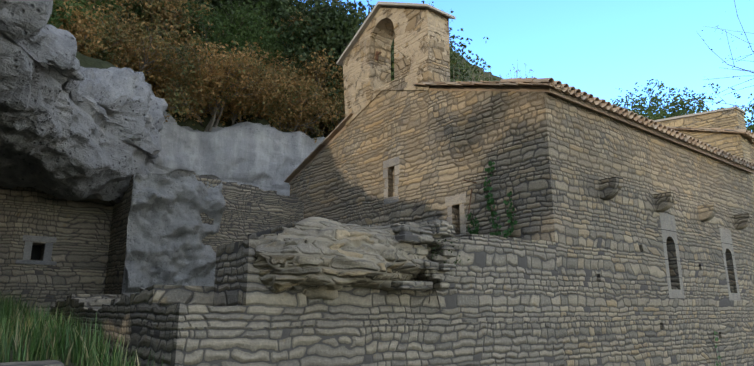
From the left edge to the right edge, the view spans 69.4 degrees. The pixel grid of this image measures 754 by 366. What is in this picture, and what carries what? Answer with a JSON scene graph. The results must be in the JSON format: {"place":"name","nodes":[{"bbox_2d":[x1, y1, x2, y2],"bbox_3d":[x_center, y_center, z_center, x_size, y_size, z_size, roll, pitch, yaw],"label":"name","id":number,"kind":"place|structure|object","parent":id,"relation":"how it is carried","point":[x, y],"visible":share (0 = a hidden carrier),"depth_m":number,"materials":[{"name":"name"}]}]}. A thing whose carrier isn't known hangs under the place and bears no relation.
{"place":"outdoors","nodes":[
{"label":"outdoors","id":0,"kind":"place"},
{"bbox_2d":[0,289,163,365],"bbox_3d":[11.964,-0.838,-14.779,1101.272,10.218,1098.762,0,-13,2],"label":"terrain","id":1,"kind":"structure","parent":0,"point":[69,362],"depth_m":4.88,"materials":[{"name":"green plant"}]},
{"bbox_2d":[0,360,63,365],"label":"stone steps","id":2,"kind":"structure","parent":1,"relation":"on","point":[43,363],"depth_m":4.15,"materials":[{"name":"grey stone"}]},
{"bbox_2d":[0,186,113,313],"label":"cave wall","id":3,"kind":"structure","parent":1,"relation":"on","point":[80,230],"depth_m":13.82,"materials":[{"name":"beige stone"}]},
{"bbox_2d":[15,235,56,264],"bbox_3d":[-8.527,1.693,13.681,0.870,0.710,0.300,10,-16,-37],"label":"window frame","id":4,"kind":"object","parent":3,"relation":"attached to","point":[47,247],"visible":0.73,"depth_m":13.61,"materials":[{"name":"grey stone"}]},
{"bbox_2d":[30,245,41,259],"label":"window","id":5,"kind":"structure","parent":3,"relation":"in","point":[36,253],"depth_m":14.08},
{"bbox_2d":[104,174,134,294],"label":"ruin wall","id":6,"kind":"structure","parent":1,"relation":"on","point":[116,280],"depth_m":13.77,"materials":[{"name":"grey stone"}]},
{"bbox_2d":[47,285,213,365],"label":"ruin wall","id":7,"kind":"structure","parent":1,"relation":"on","point":[129,316],"depth_m":6.61,"materials":[{"name":"grey stone"}]},
{"bbox_2d":[217,181,303,245],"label":"dry stone wall","id":8,"kind":"structure","parent":1,"relation":"on","point":[250,209],"depth_m":15.20,"materials":[{"name":"grey stone"}]},
{"bbox_2d":[147,221,563,365],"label":"ruin wall","id":9,"kind":"structure","parent":1,"relation":"on","point":[500,303],"depth_m":6.77,"materials":[{"name":"grey stone"}]},
{"bbox_2d":[253,217,431,299],"bbox_3d":[-0.294,0.981,6.734,2.860,0.988,1.076,10,-16,-37],"label":"rock outcrop","id":10,"kind":"object","parent":9,"relation":"on","point":[311,258],"visible":0.94,"depth_m":6.14,"materials":[{"name":"grey stone"}]},
{"bbox_2d":[386,219,459,289],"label":"stacked rocks","id":11,"kind":"object","parent":9,"relation":"on","point":[421,237],"visible":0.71,"depth_m":7.02,"materials":[{"name":"grey stone"}]},
{"bbox_2d":[428,236,469,309],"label":"plant wall","id":12,"kind":"structure","parent":9,"relation":"on","point":[440,308],"depth_m":7.19,"materials":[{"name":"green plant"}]},
{"bbox_2d":[290,90,588,365],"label":"church wall","id":13,"kind":"structure","parent":1,"relation":"on","point":[442,145],"depth_m":11.31,"materials":[{"name":"beige stone"}]},
{"bbox_2d":[284,113,353,182],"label":"chapel verge tiles","id":14,"kind":"object","parent":13,"relation":"on","point":[318,148],"visible":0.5,"depth_m":15.91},
{"bbox_2d":[343,6,449,126],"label":"bell tower","id":15,"kind":"structure","parent":13,"relation":"attached to","point":[420,36],"depth_m":13.63,"materials":[{"name":"beige stone"}]},
{"bbox_2d":[375,51,381,60],"bbox_3d":[0.037,-3.427,14.600,0.060,0.240,0.220,10,-16,-37],"label":"chapel bell bracket","id":16,"kind":"object","parent":15,"relation":"attached to","point":[377,53],"visible":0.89,"depth_m":14.62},
{"bbox_2d":[337,1,455,65],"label":"bell gable coping","id":17,"kind":"object","parent":15,"relation":"on","point":[366,23],"visible":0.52,"depth_m":14.46,"materials":[{"name":"grey stone"}]},
{"bbox_2d":[383,156,466,235],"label":"window frames","id":18,"kind":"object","parent":13,"relation":"attached to","point":[455,199],"visible":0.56,"depth_m":12.85,"materials":[{"name":"grey stone"}]},
{"bbox_2d":[463,180,476,212],"bbox_3d":[1.874,0.295,10.791,0.158,0.667,0.471,-8,-15,31],"label":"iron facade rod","id":19,"kind":"object","parent":13,"relation":"attached to","point":[470,194],"visible":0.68,"depth_m":10.79,"materials":[{"name":"grey metal"}]},
{"bbox_2d":[412,80,560,89],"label":"chapel verge tiles","id":20,"kind":"object","parent":13,"relation":"on","point":[521,83],"visible":0.75,"depth_m":10.97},
{"bbox_2d":[465,158,517,237],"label":"climbing plant","id":21,"kind":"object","parent":13,"relation":"attached to","point":[493,214],"depth_m":10.41,"materials":[{"name":"green plant"}]},
{"bbox_2d":[453,60,534,81],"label":"roof weeds","id":22,"kind":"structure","parent":13,"relation":"attached to","point":[517,70],"depth_m":11.31,"materials":[{"name":"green plant"}]},
{"bbox_2d":[289,87,753,184],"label":"roof","id":23,"kind":"structure","parent":13,"relation":"on","point":[569,98],"depth_m":11.63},
{"bbox_2d":[500,77,753,169],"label":"roof tiles","id":24,"kind":"object","parent":23,"relation":"on","point":[572,91],"visible":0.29,"depth_m":11.55,"materials":[{"name":"brown tile"}]},
{"bbox_2d":[651,83,734,117],"bbox_3d":[16.628,-0.779,31.848,8.157,11.118,11.738,0,-13,2],"label":"tree","id":25,"kind":"object","parent":1,"relation":"on","point":[689,107],"visible":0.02,"depth_m":31.20,"materials":[{"name":"green plant"}]},
{"bbox_2d":[653,0,753,121],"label":"branch","id":26,"kind":"object","parent":1,"relation":"on","point":[727,68],"visible":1,"depth_m":10.96,"materials":[{"name":"plant"}]},
{"bbox_2d":[657,109,753,188],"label":"stone wall","id":27,"kind":"structure","parent":1,"relation":"on","point":[735,144],"depth_m":16.72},
{"bbox_2d":[653,106,745,121],"bbox_3d":[8.280,-1.637,20.227,0.700,0.517,9.240,10,-16,-37],"label":"roof edge","id":28,"kind":"object","parent":27,"relation":"on","point":[705,112],"visible":0.25,"depth_m":17.19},
{"bbox_2d":[666,126,747,134],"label":"choir drip tiles","id":29,"kind":"object","parent":27,"relation":"on","point":[704,129],"visible":0.4,"depth_m":16.98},
{"bbox_2d":[705,128,753,138],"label":"choir roof tiles","id":30,"kind":"object","parent":27,"relation":"on","point":[750,135],"visible":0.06,"depth_m":16.34,"materials":[{"name":"beige tile"}]},
{"bbox_2d":[748,141,753,162],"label":"stone wall","id":31,"kind":"structure","parent":1,"relation":"on","point":[751,146],"depth_m":16.66,"materials":[{"name":"beige stone"}]},
{"bbox_2d":[125,169,225,292],"bbox_3d":[-4.986,1.348,13.623,2.250,3.536,0.648,10,-16,-37],"label":"rock face","id":32,"kind":"object","parent":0,"point":[168,231],"visible":0.85,"depth_m":13.72},
{"bbox_2d":[193,173,220,252],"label":"stone wall","id":33,"kind":"structure","parent":32,"relation":"attached to","point":[210,240],"depth_m":14.39,"materials":[{"name":"grey stone"}]},
{"bbox_2d":[0,0,502,202],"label":"cliff rock","id":34,"kind":"object","parent":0,"point":[75,125],"visible":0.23,"depth_m":12.80,"materials":[{"name":"grey stone"}]},
{"bbox_2d":[46,0,107,53],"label":"tree","id":35,"kind":"object","parent":34,"relation":"on","point":[54,19],"visible":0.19,"depth_m":14.11,"materials":[{"name":"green plant"}]},
{"bbox_2d":[54,5,120,66],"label":"shrub","id":36,"kind":"object","parent":34,"relation":"on","point":[90,44],"visible":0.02,"depth_m":14.57,"materials":[{"name":"brown plant"}]},
{"bbox_2d":[52,0,145,63],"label":"shrub","id":37,"kind":"object","parent":34,"relation":"on","point":[89,29],"visible":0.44,"depth_m":14.75,"materials":[{"name":"brown plant"}]},
{"bbox_2d":[61,0,136,32],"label":"tree","id":38,"kind":"object","parent":34,"relation":"on","point":[99,4],"visible":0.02,"depth_m":16.09,"materials":[{"name":"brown plant"}]},
{"bbox_2d":[58,0,194,121],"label":"shrub","id":39,"kind":"object","parent":34,"relation":"on","point":[150,50],"visible":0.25,"depth_m":16.35,"materials":[{"name":"brown plant"}]},
{"bbox_2d":[77,0,197,49],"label":"shrub","id":40,"kind":"object","parent":34,"relation":"on","point":[138,11],"visible":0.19,"depth_m":18.52,"materials":[{"name":"brown plant"}]},
{"bbox_2d":[87,0,225,52],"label":"shrub","id":41,"kind":"object","parent":34,"relation":"on","point":[163,14],"visible":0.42,"depth_m":18.70,"materials":[{"name":"green plant"}]},
{"bbox_2d":[103,5,220,123],"bbox_3d":[-7.705,-3.475,17.918,5.421,3.602,4.073,0,-13,2],"label":"shrub","id":42,"kind":"object","parent":34,"relation":"on","point":[150,60],"visible":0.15,"depth_m":17.04,"materials":[{"name":"brown plant"}]},
{"bbox_2d":[158,0,221,13],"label":"oak","id":43,"kind":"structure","parent":34,"relation":"on","point":[201,4],"depth_m":32.59,"materials":[{"name":"green plant"}]},
{"bbox_2d":[159,0,237,12],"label":"oak","id":44,"kind":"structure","parent":34,"relation":"on","point":[202,1],"depth_m":25.96,"materials":[{"name":"green plant"}]},
{"bbox_2d":[140,15,285,131],"bbox_3d":[-5.451,-3.241,18.033,4.735,4.113,4.366,10,-17,-38],"label":"shrub","id":45,"kind":"object","parent":34,"relation":"on","point":[218,72],"visible":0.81,"depth_m":17.53,"materials":[{"name":"brown plant"}]},
{"bbox_2d":[151,23,275,125],"bbox_3d":[-6.154,-3.606,18.758,3.871,4.079,4.759,12,-18,-43],"label":"shrub","id":46,"kind":"object","parent":34,"relation":"on","point":[198,96],"visible":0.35,"depth_m":17.71,"materials":[{"name":"brown plant"}]},
{"bbox_2d":[149,0,295,74],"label":"tree","id":47,"kind":"object","parent":34,"relation":"on","point":[221,32],"visible":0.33,"depth_m":20.44,"materials":[{"name":"green plant"}]},
{"bbox_2d":[201,57,283,125],"bbox_3d":[-5.071,-2.942,19.912,4.178,3.028,3.542,0,-13,2],"label":"shrub","id":48,"kind":"object","parent":34,"relation":"on","point":[253,112],"visible":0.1,"depth_m":19.38,"materials":[{"name":"brown plant"}]},
{"bbox_2d":[195,0,304,26],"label":"oak","id":49,"kind":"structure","parent":34,"relation":"on","point":[246,1],"depth_m":28.21,"materials":[{"name":"green plant"}]},
{"bbox_2d":[222,10,292,75],"bbox_3d":[-4.673,-4.823,22.319,4.586,3.870,4.473,11,-17,-39],"label":"shrub","id":50,"kind":"object","parent":34,"relation":"on","point":[251,35],"visible":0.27,"depth_m":20.97,"materials":[{"name":"green plant"}]},
{"bbox_2d":[201,45,318,135],"bbox_3d":[-4.376,-3.129,19.783,4.356,3.242,4.145,0,-13,2],"label":"shrub","id":51,"kind":"object","parent":34,"relation":"on","point":[291,110],"visible":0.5,"depth_m":19.39,"materials":[{"name":"brown plant"}]},
{"bbox_2d":[207,0,332,35],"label":"oak","id":52,"kind":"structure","parent":34,"relation":"on","point":[276,4],"depth_m":24.92,"materials":[{"name":"green plant"}]},
{"bbox_2d":[245,37,341,135],"bbox_3d":[-3.601,-3.164,21.988,4.869,4.058,5.987,0,-13,2],"label":"shrub","id":53,"kind":"object","parent":34,"relation":"on","point":[316,72],"visible":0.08,"depth_m":20.96,"materials":[{"name":"brown plant"}]},
{"bbox_2d":[260,58,342,142],"bbox_3d":[-3.442,-2.953,20.543,3.382,3.146,4.419,9,-16,-33],"label":"shrub","id":54,"kind":"object","parent":34,"relation":"on","point":[310,88],"visible":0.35,"depth_m":19.96,"materials":[{"name":"brown plant"}]},
{"bbox_2d":[254,0,353,69],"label":"shrub","id":55,"kind":"object","parent":34,"relation":"on","point":[299,26],"depth_m":22.99,"materials":[{"name":"green plant"}]},
{"bbox_2d":[298,51,344,135],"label":"shrub","id":56,"kind":"object","parent":34,"relation":"on","point":[335,107],"visible":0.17,"depth_m":20.94,"materials":[{"name":"brown plant"}]},
{"bbox_2d":[261,0,393,136],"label":"tree","id":57,"kind":"object","parent":34,"relation":"on","point":[337,37],"visible":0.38,"depth_m":22.03,"materials":[{"name":"green plant"}]},
{"bbox_2d":[261,1,393,56],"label":"oak","id":58,"kind":"object","parent":34,"relation":"on","point":[359,22],"depth_m":25.54,"materials":[{"name":"green plant"}]},
{"bbox_2d":[317,74,344,131],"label":"shrub","id":59,"kind":"object","parent":34,"relation":"on","point":[336,109],"visible":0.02,"depth_m":21.54,"materials":[{"name":"brown plant"}]},
{"bbox_2d":[391,35,488,81],"bbox_3d":[0.974,-4.328,25.116,7.840,6.254,7.015,8,-15,-31],"label":"oak","id":60,"kind":"object","parent":34,"relation":"on","point":[457,70],"depth_m":24.53,"materials":[{"name":"green plant"}]},
{"bbox_2d":[393,0,490,81],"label":"oak","id":61,"kind":"object","parent":34,"relation":"on","point":[469,57],"depth_m":27.48,"materials":[{"name":"green plant"}]},
{"bbox_2d":[455,72,495,81],"bbox_3d":[3.417,-3.218,28.050,7.850,5.592,7.448,0,-13,2],"label":"oak","id":62,"kind":"object","parent":34,"relation":"on","point":[482,78],"depth_m":27.44,"materials":[{"name":"green plant"}]},
{"bbox_2d":[610,79,691,118],"bbox_3d":[18.778,-1.194,36.840,8.039,12.152,10.288,0,-13,2],"label":"tree","id":63,"kind":"object","parent":34,"relation":"on","point":[632,102],"visible":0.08,"depth_m":37.05,"materials":[{"name":"green plant"}]},
{"bbox_2d":[638,106,669,119],"bbox_3d":[13.309,-0.232,32.427,8.766,8.314,7.676,0,-13,2],"label":"tree","id":64,"kind":"object","parent":34,"relation":"on","point":[653,114],"depth_m":31.27,"materials":[{"name":"green plant"}]},
{"bbox_2d":[618,94,734,119],"bbox_3d":[13.980,-0.407,27.009,7.181,8.209,8.410,0,-13,2],"label":"tree","id":65,"kind":"object","parent":34,"relation":"on","point":[649,114],"visible":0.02,"depth_m":26.15,"materials":[{"name":"green plant"}]},
{"bbox_2d":[734,93,753,132],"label":"tree","id":66,"kind":"object","parent":34,"relation":"on","point":[750,127],"visible":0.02,"depth_m":26.73,"materials":[{"name":"green plant"}]},
{"bbox_2d":[298,0,753,130],"label":"sky","id":67,"kind":"structure","parent":0,"point":[599,48],"materials":[{"name":"blue"}]},
{"bbox_2d":[567,101,753,365],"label":"chapel wall","id":68,"kind":"structure","parent":0,"point":[635,314],"depth_m":11.48,"materials":[{"name":"beige stone"}]},
{"bbox_2d":[659,212,684,297],"bbox_3d":[6.288,1.622,12.084,0.720,1.830,0.504,10,-16,-37],"label":"window frame","id":69,"kind":"object","parent":68,"relation":"attached to","point":[667,221],"visible":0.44,"depth_m":11.92,"materials":[{"name":"grey stone"}]},
{"bbox_2d":[662,229,678,277],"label":"chapel window joints","id":70,"kind":"object","parent":69,"relation":"attached to","point":[668,259],"visible":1,"depth_m":11.87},
{"bbox_2d":[599,176,751,229],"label":"stone corbels","id":71,"kind":"object","parent":68,"relation":"attached to","point":[610,188],"visible":0.9,"depth_m":11.73,"materials":[{"name":"beige stone"}]},
{"bbox_2d":[713,327,720,365],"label":"wall ivy","id":72,"kind":"object","parent":68,"relation":"attached to","point":[716,340],"depth_m":12.31,"materials":[{"name":"green plant"}]},
{"bbox_2d":[719,228,740,299],"bbox_3d":[8.772,2.097,13.963,0.720,1.790,0.504,10,-16,-37],"label":"window frame","id":73,"kind":"object","parent":68,"relation":"attached to","point":[725,236],"visible":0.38,"depth_m":13.80,"materials":[{"name":"grey stone"}]}
]}

